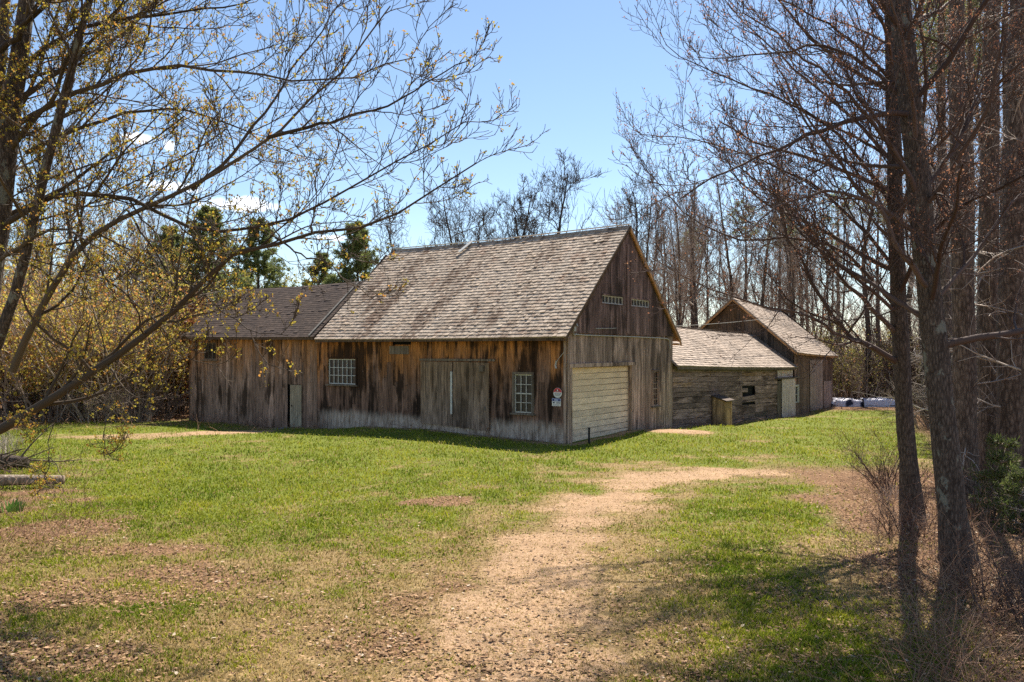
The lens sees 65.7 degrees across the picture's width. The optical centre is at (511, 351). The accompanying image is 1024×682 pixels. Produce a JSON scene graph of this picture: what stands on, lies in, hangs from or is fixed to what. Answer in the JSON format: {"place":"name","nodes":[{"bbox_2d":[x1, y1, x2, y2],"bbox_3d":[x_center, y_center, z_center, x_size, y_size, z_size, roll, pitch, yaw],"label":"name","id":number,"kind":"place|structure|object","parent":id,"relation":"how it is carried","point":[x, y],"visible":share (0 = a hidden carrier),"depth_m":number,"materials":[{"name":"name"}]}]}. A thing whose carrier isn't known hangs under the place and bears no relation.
{"place":"outdoors","nodes":[
{"label":"outdoors","id":0,"kind":"place"},
{"bbox_2d":[4,0,1009,349],"label":"sky","id":1,"kind":"structure","parent":0,"point":[567,60],"materials":[{"name":"blue"}]},
{"bbox_2d":[0,392,1023,681],"bbox_3d":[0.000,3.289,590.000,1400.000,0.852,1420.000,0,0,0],"label":"ground","id":2,"kind":"structure","parent":0,"point":[714,432],"depth_m":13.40,"materials":[{"name":"plant"}]},
{"bbox_2d":[0,372,55,421],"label":"bare bush","id":3,"kind":"object","parent":2,"relation":"on","point":[16,399],"visible":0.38,"depth_m":36.97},
{"bbox_2d":[0,475,64,485],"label":"fallen log","id":4,"kind":"object","parent":2,"relation":"on","point":[6,480],"visible":0.69,"depth_m":17.81,"materials":[{"name":"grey wood"}]},
{"bbox_2d":[0,414,92,474],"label":"brush pile","id":5,"kind":"object","parent":2,"relation":"on","point":[15,464],"visible":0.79,"depth_m":20.61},
{"bbox_2d":[1,317,92,415],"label":"leafing shrub","id":6,"kind":"object","parent":2,"relation":"on","point":[23,373],"visible":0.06,"depth_m":38.66,"materials":[{"name":"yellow plant"}]},
{"bbox_2d":[6,149,90,304],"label":"budding tree","id":7,"kind":"object","parent":2,"relation":"on","point":[40,226],"visible":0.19,"depth_m":49.27,"materials":[{"name":"yellow plant"}]},
{"bbox_2d":[25,89,111,318],"bbox_3d":[-28.141,-6.376,51.394,5.457,20.125,6.088,0,0,-2],"label":"bare tree","id":8,"kind":"object","parent":2,"relation":"on","point":[65,208],"visible":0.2,"depth_m":50.48,"materials":[{"name":"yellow plant"}]},
{"bbox_2d":[0,203,153,420],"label":"leafing shrub","id":9,"kind":"object","parent":2,"relation":"on","point":[13,335],"visible":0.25,"depth_m":37.80,"materials":[{"name":"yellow plant"}]},
{"bbox_2d":[0,260,156,422],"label":"leafing shrub","id":10,"kind":"object","parent":2,"relation":"on","point":[47,379],"visible":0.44,"depth_m":36.61,"materials":[{"name":"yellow plant"}]},
{"bbox_2d":[2,219,156,413],"bbox_3d":[-25.477,-1.802,43.655,13.058,10.550,13.098,0,0,-38],"label":"leafing shrub","id":11,"kind":"object","parent":2,"relation":"on","point":[11,280],"visible":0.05,"depth_m":42.40,"materials":[{"name":"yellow plant"}]},
{"bbox_2d":[0,270,168,419],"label":"leafing shrub","id":12,"kind":"object","parent":2,"relation":"on","point":[48,360],"visible":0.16,"depth_m":37.85,"materials":[{"name":"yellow plant"}]},
{"bbox_2d":[42,369,133,423],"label":"bare bush","id":13,"kind":"object","parent":2,"relation":"on","point":[90,403],"visible":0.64,"depth_m":36.72,"materials":[{"name":"brown plant"}]},
{"bbox_2d":[49,190,142,311],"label":"budding tree","id":14,"kind":"object","parent":2,"relation":"on","point":[108,216],"visible":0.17,"depth_m":48.54,"materials":[{"name":"yellow plant"}]},
{"bbox_2d":[72,209,146,402],"bbox_3d":[-24.702,-2.556,48.715,4.665,12.438,4.618,0,0,-19],"label":"budding tree","id":15,"kind":"object","parent":2,"relation":"on","point":[127,234],"visible":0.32,"depth_m":48.59,"materials":[{"name":"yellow plant"}]},
{"bbox_2d":[22,271,199,416],"bbox_3d":[-19.577,-0.332,42.226,8.606,7.663,10.980,0,0,7],"label":"leafing shrub","id":16,"kind":"object","parent":2,"relation":"on","point":[149,361],"visible":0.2,"depth_m":39.01,"materials":[{"name":"yellow plant"}]},
{"bbox_2d":[0,216,235,421],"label":"leafing shrub","id":17,"kind":"object","parent":2,"relation":"on","point":[98,335],"visible":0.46,"depth_m":37.10,"materials":[{"name":"yellow plant"}]},
{"bbox_2d":[88,378,164,422],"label":"bare bush","id":18,"kind":"object","parent":2,"relation":"on","point":[144,405],"visible":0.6,"depth_m":37.54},
{"bbox_2d":[83,280,188,414],"bbox_3d":[-18.784,-0.296,42.381,9.311,7.500,9.283,0,0,43],"label":"leafing shrub","id":19,"kind":"object","parent":2,"relation":"on","point":[140,355],"visible":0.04,"depth_m":40.07,"materials":[{"name":"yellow plant"}]},
{"bbox_2d":[71,281,215,415],"bbox_3d":[-19.102,-0.075,42.622,10.186,7.108,7.983,0,0,24],"label":"leafing shrub","id":20,"kind":"object","parent":2,"relation":"on","point":[184,401],"visible":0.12,"depth_m":40.75,"materials":[{"name":"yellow plant"}]},
{"bbox_2d":[103,373,190,422],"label":"bare bush","id":21,"kind":"object","parent":2,"relation":"on","point":[129,409],"visible":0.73,"depth_m":37.54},
{"bbox_2d":[95,281,208,412],"bbox_3d":[-17.055,-0.167,43.489,7.781,7.458,8.800,0,0,0],"label":"rust leaved shrub","id":22,"kind":"object","parent":2,"relation":"on","point":[192,322],"visible":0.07,"depth_m":41.13,"materials":[{"name":"brown plant"}]},
{"bbox_2d":[131,224,191,314],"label":"pine tree","id":23,"kind":"object","parent":2,"relation":"on","point":[175,242],"visible":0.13,"depth_m":55.44,"materials":[{"name":"green plant"}]},
{"bbox_2d":[143,222,203,401],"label":"budding tree","id":24,"kind":"object","parent":2,"relation":"on","point":[173,257],"visible":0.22,"depth_m":49.69,"materials":[{"name":"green plant"}]},
{"bbox_2d":[159,203,256,333],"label":"pine tree","id":25,"kind":"object","parent":2,"relation":"on","point":[202,211],"visible":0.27,"depth_m":53.34,"materials":[{"name":"green plant"}]},
{"bbox_2d":[228,216,296,289],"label":"pine tree","id":26,"kind":"object","parent":2,"relation":"on","point":[273,267],"visible":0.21,"depth_m":57.27,"materials":[{"name":"green plant"}]},
{"bbox_2d":[180,281,363,428],"bbox_3d":[-10.515,0.168,37.508,9.880,6.665,5.926,0,0,36],"label":"barn annex","id":27,"kind":"object","parent":2,"relation":"on","point":[286,393],"visible":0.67,"depth_m":35.53,"materials":[{"name":"wood"}]},
{"bbox_2d":[200,340,218,360],"bbox_3d":[-14.238,-0.052,37.422,1.360,0.975,0.155,0,0,36],"label":"window","id":28,"kind":"structure","parent":27,"relation":"in","point":[210,355],"depth_m":37.45,"materials":[{"name":"black glass"}]},
{"bbox_2d":[290,385,301,426],"bbox_3d":[-9.206,2.320,33.769,0.737,1.800,0.045,0,0,36],"label":"door","id":29,"kind":"structure","parent":27,"relation":"in","point":[295,390],"depth_m":33.78,"materials":[{"name":"grey wood"}]},
{"bbox_2d":[0,0,548,502],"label":"maple tree","id":30,"kind":"object","parent":2,"relation":"on","point":[14,92],"visible":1,"depth_m":10.43,"materials":[{"name":"brown plant"}]},
{"bbox_2d":[301,250,336,285],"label":"pine tree","id":31,"kind":"object","parent":2,"relation":"on","point":[314,262],"visible":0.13,"depth_m":61.41,"materials":[{"name":"green plant"}]},
{"bbox_2d":[322,219,379,283],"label":"pine tree","id":32,"kind":"object","parent":2,"relation":"on","point":[347,273],"visible":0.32,"depth_m":59.48,"materials":[{"name":"green plant"}]},
{"bbox_2d":[369,204,457,254],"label":"locust tree","id":33,"kind":"object","parent":2,"relation":"on","point":[389,233],"visible":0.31,"depth_m":62.88,"materials":[{"name":"grey plant"}]},
{"bbox_2d":[424,206,499,243],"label":"locust tree","id":34,"kind":"object","parent":2,"relation":"on","point":[488,228],"visible":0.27,"depth_m":70.94,"materials":[{"name":"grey plant"}]},
{"bbox_2d":[415,170,509,247],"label":"locust tree","id":35,"kind":"object","parent":2,"relation":"on","point":[443,219],"visible":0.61,"depth_m":59.73,"materials":[{"name":"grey plant"}]},
{"bbox_2d":[5,225,976,348],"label":"wood","id":36,"kind":"object","parent":2,"relation":"on","point":[851,324],"visible":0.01,"depth_m":107.81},
{"bbox_2d":[314,223,681,443],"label":"barn","id":37,"kind":"structure","parent":2,"relation":"on","point":[508,335],"depth_m":29.17,"materials":[{"name":"brown wood"}]},
{"bbox_2d":[325,357,357,386],"bbox_3d":[-6.856,0.813,32.044,1.850,1.145,0.155,0,0,36],"label":"window","id":38,"kind":"structure","parent":37,"relation":"in","point":[341,371],"depth_m":32.08,"materials":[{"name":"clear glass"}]},
{"bbox_2d":[421,361,451,425],"bbox_3d":[-2.766,1.527,28.982,1.554,2.333,0.066,0,0,36],"label":"sliding door","id":39,"kind":"structure","parent":37,"relation":"in","point":[436,377],"depth_m":28.98,"materials":[{"name":"grey wood"}]},
{"bbox_2d":[453,362,488,430],"bbox_3d":[-1.461,1.569,28.031,1.656,2.397,0.080,0,0,36],"label":"sliding door","id":40,"kind":"structure","parent":37,"relation":"in","point":[470,379],"depth_m":28.01,"materials":[{"name":"wood"}]},
{"bbox_2d":[510,372,535,415],"bbox_3d":[0.380,1.412,26.768,1.000,1.445,0.155,0,0,36],"label":"window","id":41,"kind":"structure","parent":37,"relation":"in","point":[522,382],"depth_m":26.83,"materials":[{"name":"clear glass"}]},
{"bbox_2d":[572,366,627,441],"bbox_3d":[3.066,1.777,27.731,0.061,2.478,4.160,0,0,36],"label":"garage door","id":42,"kind":"structure","parent":37,"relation":"in","point":[593,374],"depth_m":27.65,"materials":[{"name":"beige wood"}]},
{"bbox_2d":[601,293,624,305],"bbox_3d":[3.530,-1.835,28.040,0.112,0.350,1.670,0,0,36],"label":"window","id":43,"kind":"structure","parent":37,"relation":"in","point":[605,298],"depth_m":28.11,"materials":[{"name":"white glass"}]},
{"bbox_2d":[651,370,661,407],"bbox_3d":[5.601,1.442,30.948,0.155,1.465,0.770,0,0,36],"label":"window","id":44,"kind":"structure","parent":37,"relation":"in","point":[655,373],"depth_m":31.06,"materials":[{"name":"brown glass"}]},
{"bbox_2d":[458,169,553,241],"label":"locust tree","id":45,"kind":"object","parent":2,"relation":"on","point":[530,196],"visible":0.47,"depth_m":62.76,"materials":[{"name":"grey plant"}]},
{"bbox_2d":[0,401,1023,681],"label":"undergrowth","id":46,"kind":"object","parent":2,"relation":"on","point":[960,655],"visible":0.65,"depth_m":9.73,"materials":[{"name":"plant"}]},
{"bbox_2d":[479,188,544,239],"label":"locust tree","id":47,"kind":"object","parent":2,"relation":"on","point":[514,213],"visible":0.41,"depth_m":63.95,"materials":[{"name":"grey plant"}]},
{"bbox_2d":[0,406,1023,681],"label":"fallen leaves","id":48,"kind":"object","parent":2,"relation":"on","point":[326,642],"visible":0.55,"depth_m":8.74,"materials":[{"name":"plant"}]},
{"bbox_2d":[503,148,609,238],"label":"locust tree","id":49,"kind":"object","parent":2,"relation":"on","point":[556,207],"visible":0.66,"depth_m":62.24,"materials":[{"name":"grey plant"}]},
{"bbox_2d":[583,160,702,275],"bbox_3d":[9.765,-5.899,63.628,9.706,19.478,7.229,0,0,-44],"label":"locust tree","id":50,"kind":"object","parent":2,"relation":"on","point":[630,205],"visible":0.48,"depth_m":63.89,"materials":[{"name":"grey plant"}]},
{"bbox_2d":[622,176,669,281],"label":"bare tree","id":51,"kind":"object","parent":2,"relation":"on","point":[650,192],"visible":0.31,"depth_m":67.78,"materials":[{"name":"brown plant"}]},
{"bbox_2d":[651,201,702,326],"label":"bare tree","id":52,"kind":"object","parent":2,"relation":"on","point":[676,292],"visible":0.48,"depth_m":59.30,"materials":[{"name":"brown plant"}]},
{"bbox_2d":[649,172,720,325],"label":"bare tree","id":53,"kind":"object","parent":2,"relation":"on","point":[679,266],"visible":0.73,"depth_m":57.57,"materials":[{"name":"brown plant"}]},
{"bbox_2d":[650,168,727,327],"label":"bare tree","id":54,"kind":"object","parent":2,"relation":"on","point":[695,303],"visible":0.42,"depth_m":63.50,"materials":[{"name":"brown plant"}]},
{"bbox_2d":[664,181,721,327],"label":"bare tree","id":55,"kind":"object","parent":2,"relation":"on","point":[691,306],"visible":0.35,"depth_m":66.93,"materials":[{"name":"brown plant"}]},
{"bbox_2d":[686,205,737,323],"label":"tree","id":56,"kind":"object","parent":2,"relation":"on","point":[707,298],"visible":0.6,"depth_m":60.81,"materials":[{"name":"brown plant"}]},
{"bbox_2d":[700,220,740,317],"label":"tree","id":57,"kind":"object","parent":2,"relation":"on","point":[719,296],"visible":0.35,"depth_m":67.71,"materials":[{"name":"brown plant"}]},
{"bbox_2d":[711,394,734,426],"bbox_3d":[9.481,2.696,35.663,0.750,1.500,1.000,0,0,36],"label":"wooden cabinet","id":58,"kind":"object","parent":2,"relation":"on","point":[722,408],"visible":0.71,"depth_m":35.38,"materials":[{"name":"wood"}]},
{"bbox_2d":[671,325,799,427],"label":"barn wing","id":59,"kind":"structure","parent":2,"relation":"on","point":[703,371],"depth_m":38.44,"materials":[{"name":"wood"}]},
{"bbox_2d":[782,379,788,416],"bbox_3d":[15.134,2.616,43.960,0.024,2.172,1.160,0,0,36],"label":"sliding door","id":60,"kind":"structure","parent":59,"relation":"in","point":[785,382],"depth_m":43.97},
{"bbox_2d":[789,378,794,416],"bbox_3d":[15.855,2.629,44.938,0.024,2.197,1.215,0,0,36],"label":"sliding door","id":61,"kind":"structure","parent":59,"relation":"in","point":[791,381],"depth_m":44.90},
{"bbox_2d":[703,159,770,314],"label":"bare tree","id":62,"kind":"object","parent":2,"relation":"on","point":[730,276],"visible":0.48,"depth_m":69.10,"materials":[{"name":"brown plant"}]},
{"bbox_2d":[723,199,767,299],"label":"tree","id":63,"kind":"object","parent":2,"relation":"on","point":[745,289],"visible":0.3,"depth_m":66.58,"materials":[{"name":"brown plant"}]},
{"bbox_2d":[699,298,838,414],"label":"gabled shed","id":64,"kind":"structure","parent":2,"relation":"on","point":[813,390],"depth_m":47.93,"materials":[{"name":"brown wood"}]},
{"bbox_2d":[810,360,815,410],"bbox_3d":[18.395,2.050,48.470,0.026,3.100,1.294,0,0,36],"label":"barn door","id":65,"kind":"structure","parent":64,"relation":"in","point":[813,376],"depth_m":48.31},
{"bbox_2d":[816,359,822,409],"bbox_3d":[19.199,2.050,49.566,0.034,3.100,1.374,0,0,36],"label":"barn door","id":66,"kind":"structure","parent":64,"relation":"in","point":[819,370],"depth_m":49.55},
{"bbox_2d":[736,154,805,305],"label":"bare tree","id":67,"kind":"object","parent":2,"relation":"on","point":[763,282],"visible":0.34,"depth_m":61.28,"materials":[{"name":"brown plant"}]},
{"bbox_2d":[759,200,818,329],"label":"bare tree","id":68,"kind":"object","parent":2,"relation":"on","point":[788,268],"visible":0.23,"depth_m":60.23,"materials":[{"name":"brown plant"}]},
{"bbox_2d":[757,171,823,320],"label":"bare tree","id":69,"kind":"object","parent":2,"relation":"on","point":[790,257],"visible":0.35,"depth_m":57.50,"materials":[{"name":"brown plant"}]},
{"bbox_2d":[761,133,821,311],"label":"bare tree","id":70,"kind":"object","parent":2,"relation":"on","point":[791,219],"visible":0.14,"depth_m":67.44,"materials":[{"name":"brown plant"}]},
{"bbox_2d":[772,219,812,328],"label":"tree","id":71,"kind":"object","parent":2,"relation":"on","point":[775,258],"visible":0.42,"depth_m":57.61,"materials":[{"name":"brown plant"}]},
{"bbox_2d":[602,0,1023,566],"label":"maple tree","id":72,"kind":"object","parent":2,"relation":"on","point":[924,264],"visible":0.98,"depth_m":11.10,"materials":[{"name":"brown plant"}]},
{"bbox_2d":[612,0,1023,526],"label":"maple tree","id":73,"kind":"object","parent":2,"relation":"on","point":[900,360],"visible":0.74,"depth_m":13.59,"materials":[{"name":"brown plant"}]},
{"bbox_2d":[796,309,863,397],"bbox_3d":[21.718,0.380,56.532,6.381,6.714,9.614,0,0,28],"label":"olive shrub","id":74,"kind":"object","parent":2,"relation":"on","point":[835,372],"visible":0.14,"depth_m":54.65,"materials":[{"name":"green plant"}]},
{"bbox_2d":[798,180,862,397],"bbox_3d":[22.584,-4.351,57.290,4.957,16.581,5.142,0,0,-19],"label":"tree","id":75,"kind":"object","parent":2,"relation":"on","point":[830,287],"visible":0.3,"depth_m":57.52,"materials":[{"name":"brown plant"}]},
{"bbox_2d":[813,183,862,340],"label":"tall pine tree","id":76,"kind":"object","parent":2,"relation":"on","point":[838,302],"visible":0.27,"depth_m":68.49,"materials":[{"name":"brown plant"}]},
{"bbox_2d":[821,221,882,348],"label":"bare tree","id":77,"kind":"object","parent":2,"relation":"on","point":[843,299],"visible":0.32,"depth_m":66.50,"materials":[{"name":"brown plant"}]},
{"bbox_2d":[831,397,894,406],"bbox_3d":[23.040,3.353,52.324,4.300,0.668,1.695,0,0,3],"label":"tarp covered stack","id":78,"kind":"object","parent":2,"relation":"on","point":[864,402],"visible":0.86,"depth_m":51.67,"materials":[{"name":"white plastic"}]},
{"bbox_2d":[826,99,901,397],"bbox_3d":[25.243,-7.404,57.792,6.863,22.687,6.152,0,0,-8],"label":"bare tree","id":79,"kind":"object","parent":2,"relation":"on","point":[867,322],"visible":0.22,"depth_m":57.09,"materials":[{"name":"brown plant"}]},
{"bbox_2d":[809,328,920,399],"bbox_3d":[22.860,1.063,54.415,6.982,5.370,7.692,0,0,-14],"label":"bare bush","id":80,"kind":"object","parent":2,"relation":"on","point":[860,379],"visible":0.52,"depth_m":52.70,"materials":[{"name":"brown plant"}]},
{"bbox_2d":[817,315,920,403],"bbox_3d":[26.173,0.084,54.991,8.470,7.474,10.296,0,0,-44],"label":"bare bush","id":81,"kind":"object","parent":2,"relation":"on","point":[887,374],"visible":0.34,"depth_m":54.08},
{"bbox_2d":[848,178,890,396],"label":"tall pine tree","id":82,"kind":"object","parent":2,"relation":"on","point":[877,320],"visible":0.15,"depth_m":62.35,"materials":[{"name":"brown plant"}]},
{"bbox_2d":[838,352,919,397],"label":"olive shrub","id":83,"kind":"object","parent":2,"relation":"on","point":[849,385],"visible":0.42,"depth_m":54.99,"materials":[{"name":"brown plant"}]},
{"bbox_2d":[837,427,928,489],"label":"bush","id":84,"kind":"object","parent":2,"relation":"on","point":[889,461],"visible":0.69,"depth_m":17.67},
{"bbox_2d":[841,432,933,493],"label":"bush","id":85,"kind":"object","parent":2,"relation":"on","point":[884,477],"visible":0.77,"depth_m":17.15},
{"bbox_2d":[859,310,920,404],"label":"bare bush","id":86,"kind":"object","parent":2,"relation":"on","point":[874,325],"visible":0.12,"depth_m":54.45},
{"bbox_2d":[862,329,920,403],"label":"olive shrub","id":87,"kind":"object","parent":2,"relation":"on","point":[880,358],"visible":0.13,"depth_m":54.31,"materials":[{"name":"brown plant"}]},
{"bbox_2d":[852,99,950,417],"bbox_3d":[21.573,-5.038,42.841,6.098,17.676,6.430,0,0,-7],"label":"bare tree","id":88,"kind":"object","parent":2,"relation":"on","point":[912,292],"visible":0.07,"depth_m":42.73,"materials":[{"name":"brown plant"}]},
{"bbox_2d":[874,377,929,429],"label":"bare bush","id":89,"kind":"object","parent":2,"relation":"on","point":[915,420],"visible":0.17,"depth_m":35.34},
{"bbox_2d":[871,475,936,540],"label":"bush","id":90,"kind":"object","parent":2,"relation":"on","point":[889,510],"visible":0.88,"depth_m":12.96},
{"bbox_2d":[868,57,948,372],"bbox_3d":[27.300,-8.100,53.048,6.528,24.072,7.282,0,0,36],"label":"bare tree","id":91,"kind":"object","parent":2,"relation":"on","point":[909,296],"visible":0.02,"depth_m":53.07,"materials":[{"name":"brown plant"}]},
{"bbox_2d":[852,0,1007,424],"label":"tall pine tree","id":92,"kind":"object","parent":2,"relation":"on","point":[945,271],"visible":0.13,"depth_m":26.74,"materials":[{"name":"brown plant"}]},
{"bbox_2d":[873,17,1001,399],"bbox_3d":[21.096,-6.608,38.501,7.176,20.802,7.567,0,0,6],"label":"bare tree","id":93,"kind":"object","parent":2,"relation":"on","point":[936,181],"visible":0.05,"depth_m":38.93,"materials":[{"name":"brown plant"}]},
{"bbox_2d":[874,0,1023,495],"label":"tall pine tree","id":94,"kind":"object","parent":2,"relation":"on","point":[964,376],"visible":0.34,"depth_m":16.92,"materials":[{"name":"brown plant"}]},
{"bbox_2d":[909,0,1001,427],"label":"tall pine tree","id":95,"kind":"object","parent":2,"relation":"on","point":[972,148],"visible":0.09,"depth_m":28.78,"materials":[{"name":"brown plant"}]},
{"bbox_2d":[909,0,1001,400],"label":"tall pine tree","id":96,"kind":"object","parent":2,"relation":"on","point":[926,27],"visible":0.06,"depth_m":32.67,"materials":[{"name":"brown plant"}]},
{"bbox_2d":[905,0,1011,485],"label":"tall pine tree","id":97,"kind":"object","parent":2,"relation":"on","point":[987,422],"visible":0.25,"depth_m":18.37,"materials":[{"name":"brown plant"}]},
{"bbox_2d":[911,7,1023,506],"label":"tall pine tree","id":98,"kind":"object","parent":2,"relation":"on","point":[1021,369],"visible":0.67,"depth_m":15.20,"materials":[{"name":"brown plant"}]},
{"bbox_2d":[937,503,1011,551],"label":"bush","id":99,"kind":"object","parent":2,"relation":"on","point":[984,521],"visible":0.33,"depth_m":11.97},
{"bbox_2d":[947,0,1007,405],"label":"tall pine tree","id":100,"kind":"object","parent":2,"relation":"on","point":[1004,96],"visible":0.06,"depth_m":26.24,"materials":[{"name":"brown plant"}]},
{"bbox_2d":[941,0,1023,490],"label":"tall pine tree","id":101,"kind":"object","parent":2,"relation":"on","point":[1008,393],"visible":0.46,"depth_m":17.18,"materials":[{"name":"brown plant"}]},
{"bbox_2d":[947,524,1022,605],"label":"bush","id":102,"kind":"object","parent":2,"relation":"on","point":[977,579],"visible":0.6,"depth_m":9.47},
{"bbox_2d":[957,515,1023,633],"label":"bush","id":103,"kind":"object","parent":2,"relation":"on","point":[1006,581],"visible":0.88,"depth_m":8.73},
{"bbox_2d":[957,538,1023,624],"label":"bush","id":104,"kind":"object","parent":2,"relation":"on","point":[1015,584],"visible":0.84,"depth_m":8.59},
{"bbox_2d":[963,429,1023,526],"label":"pine sapling","id":105,"kind":"object","parent":2,"relation":"on","point":[997,457],"visible":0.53,"depth_m":14.08,"materials":[{"name":"green plant"}]},
{"bbox_2d":[965,464,1023,520],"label":"bush","id":106,"kind":"object","parent":2,"relation":"on","point":[968,503],"visible":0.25,"depth_m":14.10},
{"bbox_2d":[976,542,1023,617],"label":"bush","id":107,"kind":"object","parent":2,"relation":"on","point":[1003,589],"visible":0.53,"depth_m":8.97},
{"bbox_2d":[988,460,1023,533],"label":"pine sapling","id":108,"kind":"object","parent":2,"relation":"on","point":[1014,489],"visible":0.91,"depth_m":13.27,"materials":[{"name":"green plant"}]},
{"bbox_2d":[384,466,761,681],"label":"dirt path","id":109,"kind":"structure","parent":0,"point":[593,503],"depth_m":9.84,"materials":[{"name":"soil"}]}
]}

